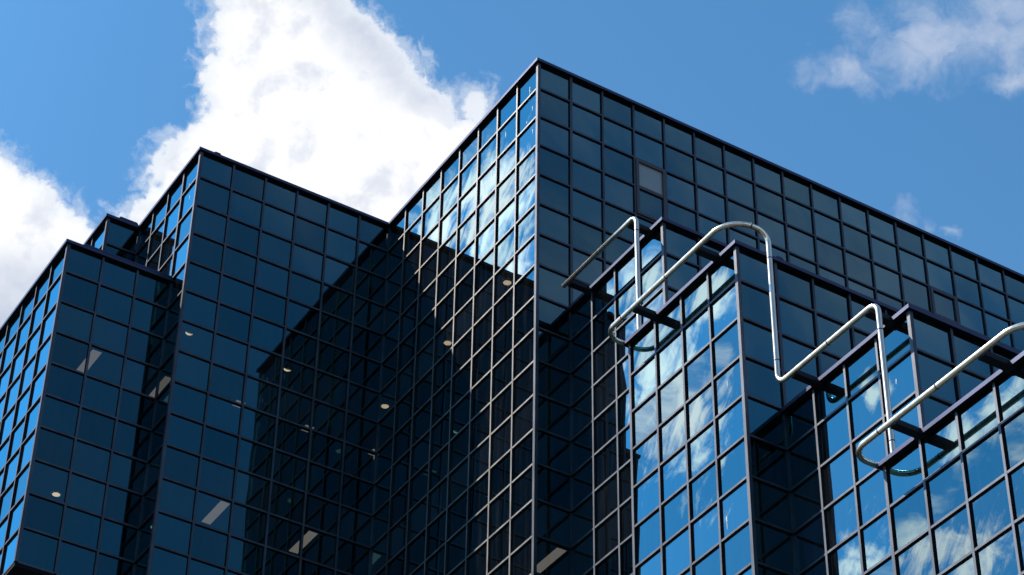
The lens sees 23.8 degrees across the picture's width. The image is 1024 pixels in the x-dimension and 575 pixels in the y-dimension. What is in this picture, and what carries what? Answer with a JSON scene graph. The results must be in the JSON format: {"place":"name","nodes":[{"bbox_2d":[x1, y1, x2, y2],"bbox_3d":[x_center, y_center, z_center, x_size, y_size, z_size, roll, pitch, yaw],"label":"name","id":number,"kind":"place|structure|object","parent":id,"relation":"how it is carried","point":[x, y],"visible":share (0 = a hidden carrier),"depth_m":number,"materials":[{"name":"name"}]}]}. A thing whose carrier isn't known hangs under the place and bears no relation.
{"place":"outdoors","nodes":[
{"label":"outdoors","id":0,"kind":"place"},
{"bbox_2d":[0,57,1023,574],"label":"office building","id":1,"kind":"structure","parent":0,"point":[214,363],"depth_m":61.44,"materials":[{"name":"metal"}]},
{"bbox_2d":[18,529,58,571],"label":"window","id":2,"kind":"structure","parent":1,"relation":"in","point":[36,549],"depth_m":58.73,"materials":[{"name":"glass"}]},
{"bbox_2d":[24,494,63,536],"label":"window","id":3,"kind":"structure","parent":1,"relation":"in","point":[43,515],"depth_m":59.38,"materials":[{"name":"glass"}]},
{"bbox_2d":[30,461,68,501],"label":"window","id":4,"kind":"structure","parent":1,"relation":"in","point":[49,481],"depth_m":60.01,"materials":[{"name":"glass"}]},
{"bbox_2d":[35,428,73,468],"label":"window","id":5,"kind":"structure","parent":1,"relation":"in","point":[52,447],"depth_m":60.62,"materials":[{"name":"glass"}]},
{"bbox_2d":[41,396,78,435],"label":"window","id":6,"kind":"structure","parent":1,"relation":"in","point":[58,415],"depth_m":61.26,"materials":[{"name":"glass"}]},
{"bbox_2d":[46,364,83,403],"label":"window","id":7,"kind":"structure","parent":1,"relation":"in","point":[63,383],"depth_m":61.88,"materials":[{"name":"glass"}]},
{"bbox_2d":[52,333,88,372],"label":"window","id":8,"kind":"structure","parent":1,"relation":"in","point":[69,352],"depth_m":62.52,"materials":[{"name":"glass"}]},
{"bbox_2d":[57,303,93,341],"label":"window","id":9,"kind":"structure","parent":1,"relation":"in","point":[73,321],"depth_m":63.15,"materials":[{"name":"glass"}]},
{"bbox_2d":[57,541,95,574],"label":"window","id":10,"kind":"structure","parent":1,"relation":"in","point":[73,559],"depth_m":59.18,"materials":[{"name":"glass"}]},
{"bbox_2d":[62,507,100,548],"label":"window","id":11,"kind":"structure","parent":1,"relation":"in","point":[80,527],"depth_m":59.77,"materials":[{"name":"glass"}]},
{"bbox_2d":[67,473,105,514],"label":"window","id":12,"kind":"structure","parent":1,"relation":"in","point":[84,493],"depth_m":60.40,"materials":[{"name":"glass"}]},
{"bbox_2d":[72,440,110,480],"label":"window","id":13,"kind":"structure","parent":1,"relation":"in","point":[90,460],"depth_m":61.04,"materials":[{"name":"glass"}]},
{"bbox_2d":[77,408,114,448],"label":"window","id":14,"kind":"structure","parent":1,"relation":"in","point":[96,428],"depth_m":61.65,"materials":[{"name":"glass"}]},
{"bbox_2d":[82,377,119,416],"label":"window","id":15,"kind":"structure","parent":1,"relation":"in","point":[100,396],"depth_m":62.29,"materials":[{"name":"glass"}]},
{"bbox_2d":[87,346,123,384],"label":"window","id":16,"kind":"structure","parent":1,"relation":"in","point":[108,366],"depth_m":62.92,"materials":[{"name":"glass"}]},
{"bbox_2d":[100,519,137,560],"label":"window","id":17,"kind":"structure","parent":1,"relation":"in","point":[117,539],"depth_m":60.17,"materials":[{"name":"glass"}]},
{"bbox_2d":[104,486,141,526],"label":"window","id":18,"kind":"structure","parent":1,"relation":"in","point":[121,505],"depth_m":60.80,"materials":[{"name":"glass"}]},
{"bbox_2d":[109,453,145,492],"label":"window","id":19,"kind":"structure","parent":1,"relation":"in","point":[126,472],"depth_m":61.44,"materials":[{"name":"glass"}]},
{"bbox_2d":[114,421,149,460],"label":"window","id":20,"kind":"structure","parent":1,"relation":"in","point":[130,440],"depth_m":62.05,"materials":[{"name":"glass"}]},
{"bbox_2d":[118,389,154,428],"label":"window","id":21,"kind":"structure","parent":1,"relation":"in","point":[134,408],"depth_m":62.69,"materials":[{"name":"glass"}]},
{"bbox_2d":[123,358,157,397],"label":"window","id":22,"kind":"structure","parent":1,"relation":"in","point":[139,377],"depth_m":63.32,"materials":[{"name":"glass"}]},
{"bbox_2d":[155,513,191,553],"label":"window","id":23,"kind":"structure","parent":1,"relation":"in","point":[173,533],"depth_m":59.92,"materials":[{"name":"glass"}]},
{"bbox_2d":[159,479,195,519],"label":"window","id":24,"kind":"structure","parent":1,"relation":"in","point":[176,499],"depth_m":60.55,"materials":[{"name":"glass"}]},
{"bbox_2d":[163,446,199,486],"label":"window","id":25,"kind":"structure","parent":1,"relation":"in","point":[181,466],"depth_m":61.17,"materials":[{"name":"glass"}]},
{"bbox_2d":[167,414,202,453],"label":"window","id":26,"kind":"structure","parent":1,"relation":"in","point":[183,433],"depth_m":61.80,"materials":[{"name":"glass"}]},
{"bbox_2d":[171,382,206,421],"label":"window","id":27,"kind":"structure","parent":1,"relation":"in","point":[189,402],"depth_m":62.44,"materials":[{"name":"glass"}]},
{"bbox_2d":[191,525,227,566],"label":"window","id":28,"kind":"structure","parent":1,"relation":"in","point":[209,545],"depth_m":60.31,"materials":[{"name":"glass"}]},
{"bbox_2d":[195,491,230,531],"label":"window","id":29,"kind":"structure","parent":1,"relation":"in","point":[212,511],"depth_m":60.95,"materials":[{"name":"glass"}]},
{"bbox_2d":[199,458,234,498],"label":"window","id":30,"kind":"structure","parent":1,"relation":"in","point":[216,478],"depth_m":61.56,"materials":[{"name":"glass"}]},
{"bbox_2d":[203,426,237,465],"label":"window","id":31,"kind":"structure","parent":1,"relation":"in","point":[220,446],"depth_m":62.20,"materials":[{"name":"glass"}]},
{"bbox_2d":[206,395,240,433],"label":"window","id":32,"kind":"structure","parent":1,"relation":"in","point":[223,414],"depth_m":62.82,"materials":[{"name":"mirror"}]},
{"bbox_2d":[228,537,263,574],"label":"window","id":33,"kind":"structure","parent":1,"relation":"in","point":[245,557],"depth_m":60.73,"materials":[{"name":"mirror"}]},
{"bbox_2d":[231,503,266,543],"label":"window","id":34,"kind":"structure","parent":1,"relation":"in","point":[247,523],"depth_m":61.34,"materials":[{"name":"mirror"}]},
{"bbox_2d":[235,471,269,510],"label":"window","id":35,"kind":"structure","parent":1,"relation":"in","point":[251,490],"depth_m":61.97,"materials":[{"name":"mirror"}]},
{"bbox_2d":[238,439,272,478],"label":"window","id":36,"kind":"structure","parent":1,"relation":"in","point":[254,458],"depth_m":62.61,"materials":[{"name":"mirror"}]},
{"bbox_2d":[267,515,301,555],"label":"window","id":37,"kind":"structure","parent":1,"relation":"in","point":[283,535],"depth_m":61.76,"materials":[{"name":"mirror"}]},
{"bbox_2d":[270,483,303,522],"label":"window","id":38,"kind":"structure","parent":1,"relation":"in","point":[286,502],"depth_m":62.38,"materials":[{"name":"glass"}]},
{"bbox_2d":[302,527,335,567],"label":"window","id":39,"kind":"structure","parent":1,"relation":"in","point":[319,547],"depth_m":62.15,"materials":[{"name":"glass"}]},
{"bbox_2d":[305,495,337,534],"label":"window","id":40,"kind":"structure","parent":1,"relation":"in","point":[320,514],"depth_m":62.79,"materials":[{"name":"glass"}]},
{"bbox_2d":[337,539,368,574],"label":"window","id":41,"kind":"structure","parent":1,"relation":"in","point":[352,558],"depth_m":62.56,"materials":[{"name":"glass"}]},
{"bbox_2d":[0,65,1023,574],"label":"window panes","id":42,"kind":"structure","parent":1,"relation":"in","point":[355,526],"depth_m":63.74,"materials":[{"name":"glass"}]},
{"bbox_2d":[537,466,569,509],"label":"window","id":43,"kind":"structure","parent":1,"relation":"in","point":[553,487],"depth_m":56.38,"materials":[{"name":"glass"}]},
{"bbox_2d":[537,501,569,545],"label":"window","id":44,"kind":"structure","parent":1,"relation":"in","point":[553,523],"depth_m":55.75,"materials":[{"name":"glass"}]},
{"bbox_2d":[537,538,569,574],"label":"window","id":45,"kind":"structure","parent":1,"relation":"in","point":[552,559],"depth_m":55.15,"materials":[{"name":"glass"}]},
{"bbox_2d":[538,330,569,370],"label":"window","id":46,"kind":"structure","parent":1,"relation":"in","point":[553,350],"depth_m":58.92,"materials":[{"name":"mirror"}]},
{"bbox_2d":[538,362,569,404],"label":"window","id":47,"kind":"structure","parent":1,"relation":"in","point":[553,383],"depth_m":58.27,"materials":[{"name":"mirror"}]},
{"bbox_2d":[538,396,569,438],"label":"window","id":48,"kind":"structure","parent":1,"relation":"in","point":[553,417],"depth_m":57.64,"materials":[{"name":"mirror"}]},
{"bbox_2d":[538,430,569,473],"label":"window","id":49,"kind":"structure","parent":1,"relation":"in","point":[554,452],"depth_m":57.02,"materials":[{"name":"mirror"}]},
{"bbox_2d":[636,158,666,221],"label":"hinged window","id":50,"kind":"structure","parent":1,"relation":"in","point":[650,179],"depth_m":64.19,"materials":[{"name":"blue"}]},
{"bbox_2d":[663,487,687,541],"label":"window","id":51,"kind":"structure","parent":1,"relation":"in","point":[675,512],"depth_m":50.03,"materials":[{"name":"mirror"}]},
{"bbox_2d":[689,423,714,478],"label":"window","id":52,"kind":"structure","parent":1,"relation":"in","point":[702,448],"depth_m":49.99,"materials":[{"name":"mirror"}]},
{"bbox_2d":[690,463,716,518],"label":"window","id":53,"kind":"structure","parent":1,"relation":"in","point":[703,489],"depth_m":49.36,"materials":[{"name":"mirror"}]},
{"bbox_2d":[692,504,718,561],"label":"window","id":54,"kind":"structure","parent":1,"relation":"in","point":[705,531],"depth_m":48.74,"materials":[{"name":"mirror"}]},
{"bbox_2d":[715,359,741,414],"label":"window","id":55,"kind":"structure","parent":1,"relation":"in","point":[726,394],"depth_m":49.97,"materials":[{"name":"mirror"}]},
{"bbox_2d":[717,399,743,454],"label":"window","id":56,"kind":"structure","parent":1,"relation":"in","point":[730,428],"depth_m":49.34,"materials":[{"name":"mirror"}]},
{"bbox_2d":[719,439,745,495],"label":"window","id":57,"kind":"structure","parent":1,"relation":"in","point":[732,466],"depth_m":48.70,"materials":[{"name":"mirror"}]},
{"bbox_2d":[721,480,748,537],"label":"window","id":58,"kind":"structure","parent":1,"relation":"in","point":[734,506],"depth_m":48.06,"materials":[{"name":"glass"}]},
{"bbox_2d":[723,523,750,574],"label":"window","id":59,"kind":"structure","parent":1,"relation":"in","point":[736,549],"depth_m":47.45,"materials":[{"name":"glass"}]},
{"bbox_2d":[741,283,770,326],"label":"window","id":60,"kind":"structure","parent":1,"relation":"in","point":[755,302],"depth_m":51.04,"materials":[{"name":"glass"}]},
{"bbox_2d":[739,249,773,289],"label":"window","id":61,"kind":"structure","parent":1,"relation":"in","point":[753,269],"depth_m":51.64,"materials":[{"name":"glass"}]},
{"bbox_2d":[743,320,778,365],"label":"window","id":62,"kind":"structure","parent":1,"relation":"in","point":[758,340],"depth_m":50.42,"materials":[{"name":"glass"}]},
{"bbox_2d":[746,358,782,406],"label":"window","id":63,"kind":"structure","parent":1,"relation":"in","point":[762,383],"depth_m":49.80,"materials":[{"name":"glass"}]},
{"bbox_2d":[748,397,784,446],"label":"window","id":64,"kind":"structure","parent":1,"relation":"in","point":[766,422],"depth_m":49.18,"materials":[{"name":"glass"}]},
{"bbox_2d":[750,438,787,487],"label":"window","id":65,"kind":"structure","parent":1,"relation":"in","point":[769,463],"depth_m":48.55,"materials":[{"name":"glass"}]},
{"bbox_2d":[753,479,790,530],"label":"window","id":66,"kind":"structure","parent":1,"relation":"in","point":[771,504],"depth_m":47.92,"materials":[{"name":"glass"}]},
{"bbox_2d":[755,521,793,573],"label":"window","id":67,"kind":"structure","parent":1,"relation":"in","point":[774,546],"depth_m":47.30,"materials":[{"name":"glass"}]},
{"bbox_2d":[562,217,1023,469],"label":"steel pipe","id":68,"kind":"object","parent":1,"relation":"attached to","point":[873,312],"visible":0.87,"depth_m":48.64,"materials":[{"name":"grey"}]},
{"bbox_2d":[777,265,812,308],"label":"window","id":69,"kind":"structure","parent":1,"relation":"in","point":[793,286],"depth_m":52.08,"materials":[{"name":"glass"}]},
{"bbox_2d":[779,299,815,345],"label":"window","id":70,"kind":"structure","parent":1,"relation":"in","point":[797,322],"depth_m":51.48,"materials":[{"name":"glass"}]},
{"bbox_2d":[782,336,817,376],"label":"window","id":71,"kind":"structure","parent":1,"relation":"in","point":[794,352],"depth_m":50.88,"materials":[{"name":"mirror"}]},
{"bbox_2d":[786,393,814,446],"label":"window","id":72,"kind":"structure","parent":1,"relation":"in","point":[800,419],"depth_m":49.04,"materials":[{"name":"mirror"}]},
{"bbox_2d":[789,430,817,487],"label":"window","id":73,"kind":"structure","parent":1,"relation":"in","point":[803,460],"depth_m":48.43,"materials":[{"name":"mirror"}]},
{"bbox_2d":[792,472,820,529],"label":"window","id":74,"kind":"structure","parent":1,"relation":"in","point":[806,499],"depth_m":47.79,"materials":[{"name":"mirror"}]},
{"bbox_2d":[795,514,824,573],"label":"window","id":75,"kind":"structure","parent":1,"relation":"in","point":[809,541],"depth_m":47.17,"materials":[{"name":"mirror"}]},
{"bbox_2d":[816,367,845,422],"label":"window","id":76,"kind":"structure","parent":1,"relation":"in","point":[830,395],"depth_m":48.37,"materials":[{"name":"mirror"}]},
{"bbox_2d":[814,281,849,322],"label":"window","id":77,"kind":"structure","parent":1,"relation":"in","point":[831,302],"depth_m":52.48,"materials":[{"name":"mirror"}]},
{"bbox_2d":[817,314,851,356],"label":"window","id":78,"kind":"structure","parent":1,"relation":"in","point":[841,346],"depth_m":51.89,"materials":[{"name":"mirror"}]},
{"bbox_2d":[819,405,849,462],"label":"window","id":79,"kind":"structure","parent":1,"relation":"in","point":[834,432],"depth_m":47.77,"materials":[{"name":"mirror"}]},
{"bbox_2d":[822,447,852,505],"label":"window","id":80,"kind":"structure","parent":1,"relation":"in","point":[837,474],"depth_m":47.15,"materials":[{"name":"mirror"}]},
{"bbox_2d":[825,489,856,549],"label":"window","id":81,"kind":"structure","parent":1,"relation":"in","point":[841,520],"depth_m":46.50,"materials":[{"name":"mirror"}]},
{"bbox_2d":[829,533,861,574],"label":"window","id":82,"kind":"structure","parent":1,"relation":"in","point":[845,560],"depth_m":45.91,"materials":[{"name":"mirror"}]},
{"bbox_2d":[846,342,877,397],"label":"window","id":83,"kind":"structure","parent":1,"relation":"in","point":[862,368],"depth_m":47.71,"materials":[{"name":"glass"}]},
{"bbox_2d":[850,379,881,438],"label":"window","id":84,"kind":"structure","parent":1,"relation":"in","point":[865,408],"depth_m":47.10,"materials":[{"name":"glass"}]},
{"bbox_2d":[854,421,885,481],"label":"window","id":85,"kind":"structure","parent":1,"relation":"in","point":[875,451],"depth_m":46.44,"materials":[{"name":"glass"}]},
{"bbox_2d":[858,470,886,525],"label":"window","id":86,"kind":"structure","parent":1,"relation":"in","point":[871,493],"depth_m":45.88,"materials":[{"name":"glass"}]},
{"bbox_2d":[862,512,890,570],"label":"window","id":87,"kind":"structure","parent":1,"relation":"in","point":[875,537],"depth_m":45.25,"materials":[{"name":"glass"}]},
{"bbox_2d":[878,315,909,371],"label":"window","id":88,"kind":"structure","parent":1,"relation":"in","point":[896,338],"depth_m":46.98,"materials":[{"name":"glass"}]},
{"bbox_2d":[882,353,914,410],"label":"window","id":89,"kind":"structure","parent":1,"relation":"in","point":[901,378],"depth_m":46.38,"materials":[{"name":"mirror"}]},
{"bbox_2d":[886,395,918,449],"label":"window","id":90,"kind":"structure","parent":1,"relation":"in","point":[912,417],"depth_m":45.75,"materials":[{"name":"mirror"}]},
{"bbox_2d":[887,443,922,503],"bbox_3d":[7.029,3.290,43.456,0.013,0.980,0.980,22,-43,-24],"label":"window","id":91,"kind":"structure","parent":1,"relation":"in","point":[905,472],"depth_m":43.45,"materials":[{"name":"mirror"}]},
{"bbox_2d":[892,485,927,550],"bbox_3d":[7.016,4.067,42.826,0.013,0.980,0.980,22,-43,-24],"label":"window","id":92,"kind":"structure","parent":1,"relation":"in","point":[909,516],"depth_m":42.84,"materials":[{"name":"mirror"}]},
{"bbox_2d":[897,533,932,574],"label":"window","id":93,"kind":"structure","parent":1,"relation":"in","point":[916,559],"depth_m":42.26,"materials":[{"name":"mirror"}]},
{"bbox_2d":[913,314,952,362],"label":"window","id":94,"kind":"structure","parent":1,"relation":"in","point":[933,338],"depth_m":46.92,"materials":[{"name":"mirror"}]},
{"bbox_2d":[917,352,957,402],"bbox_3d":[8.072,1.736,46.282,0.980,0.980,0.013,22,-43,-24],"label":"window","id":95,"kind":"structure","parent":1,"relation":"in","point":[932,370],"depth_m":46.31,"materials":[{"name":"mirror"}]},
{"bbox_2d":[922,414,959,476],"bbox_3d":[7.556,2.760,42.791,0.013,0.980,0.980,22,-43,-24],"label":"window","id":96,"kind":"structure","parent":1,"relation":"in","point":[940,445],"depth_m":42.79,"materials":[{"name":"mirror"}]},
{"bbox_2d":[930,286,959,324],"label":"hinged window","id":97,"kind":"structure","parent":1,"relation":"in","point":[944,305],"depth_m":68.51,"materials":[{"name":"blue"}]},
{"bbox_2d":[927,458,965,524],"bbox_3d":[7.543,3.537,42.161,0.013,0.980,0.980,22,-43,-24],"label":"window","id":98,"kind":"structure","parent":1,"relation":"in","point":[946,492],"depth_m":42.19,"materials":[{"name":"mirror"}]},
{"bbox_2d":[933,506,971,573],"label":"window","id":99,"kind":"structure","parent":1,"relation":"in","point":[952,541],"depth_m":41.55,"materials":[{"name":"glass"}]},
{"bbox_2d":[953,331,991,377],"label":"window","id":100,"kind":"structure","parent":1,"relation":"in","point":[965,346],"depth_m":47.28,"materials":[{"name":"mirror"}]},
{"bbox_2d":[959,386,997,448],"bbox_3d":[8.083,2.230,42.126,0.013,0.980,0.980,22,-43,-24],"label":"window","id":101,"kind":"structure","parent":1,"relation":"in","point":[978,417],"depth_m":42.13,"materials":[{"name":"mirror"}]},
{"bbox_2d":[964,430,1003,496],"bbox_3d":[8.069,3.007,41.497,0.013,0.980,0.980,22,-43,-24],"label":"window","id":102,"kind":"structure","parent":1,"relation":"in","point":[984,462],"depth_m":41.52,"materials":[{"name":"glass"}]},
{"bbox_2d":[970,478,1010,546],"bbox_3d":[8.056,3.784,40.867,0.014,0.980,0.980,22,-43,-24],"label":"window","id":103,"kind":"structure","parent":1,"relation":"in","point":[990,511],"depth_m":40.89,"materials":[{"name":"glass"}]},
{"bbox_2d":[977,528,1017,574],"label":"window","id":104,"kind":"structure","parent":1,"relation":"in","point":[998,557],"depth_m":40.29,"materials":[{"name":"mirror"}]},
{"bbox_2d":[996,362,1023,420],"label":"window","id":105,"kind":"structure","parent":1,"relation":"in","point":[1010,388],"depth_m":41.54,"materials":[{"name":"glass"}]},
{"bbox_2d":[0,0,1023,326],"label":"sky","id":106,"kind":"structure","parent":0,"point":[911,111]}
]}

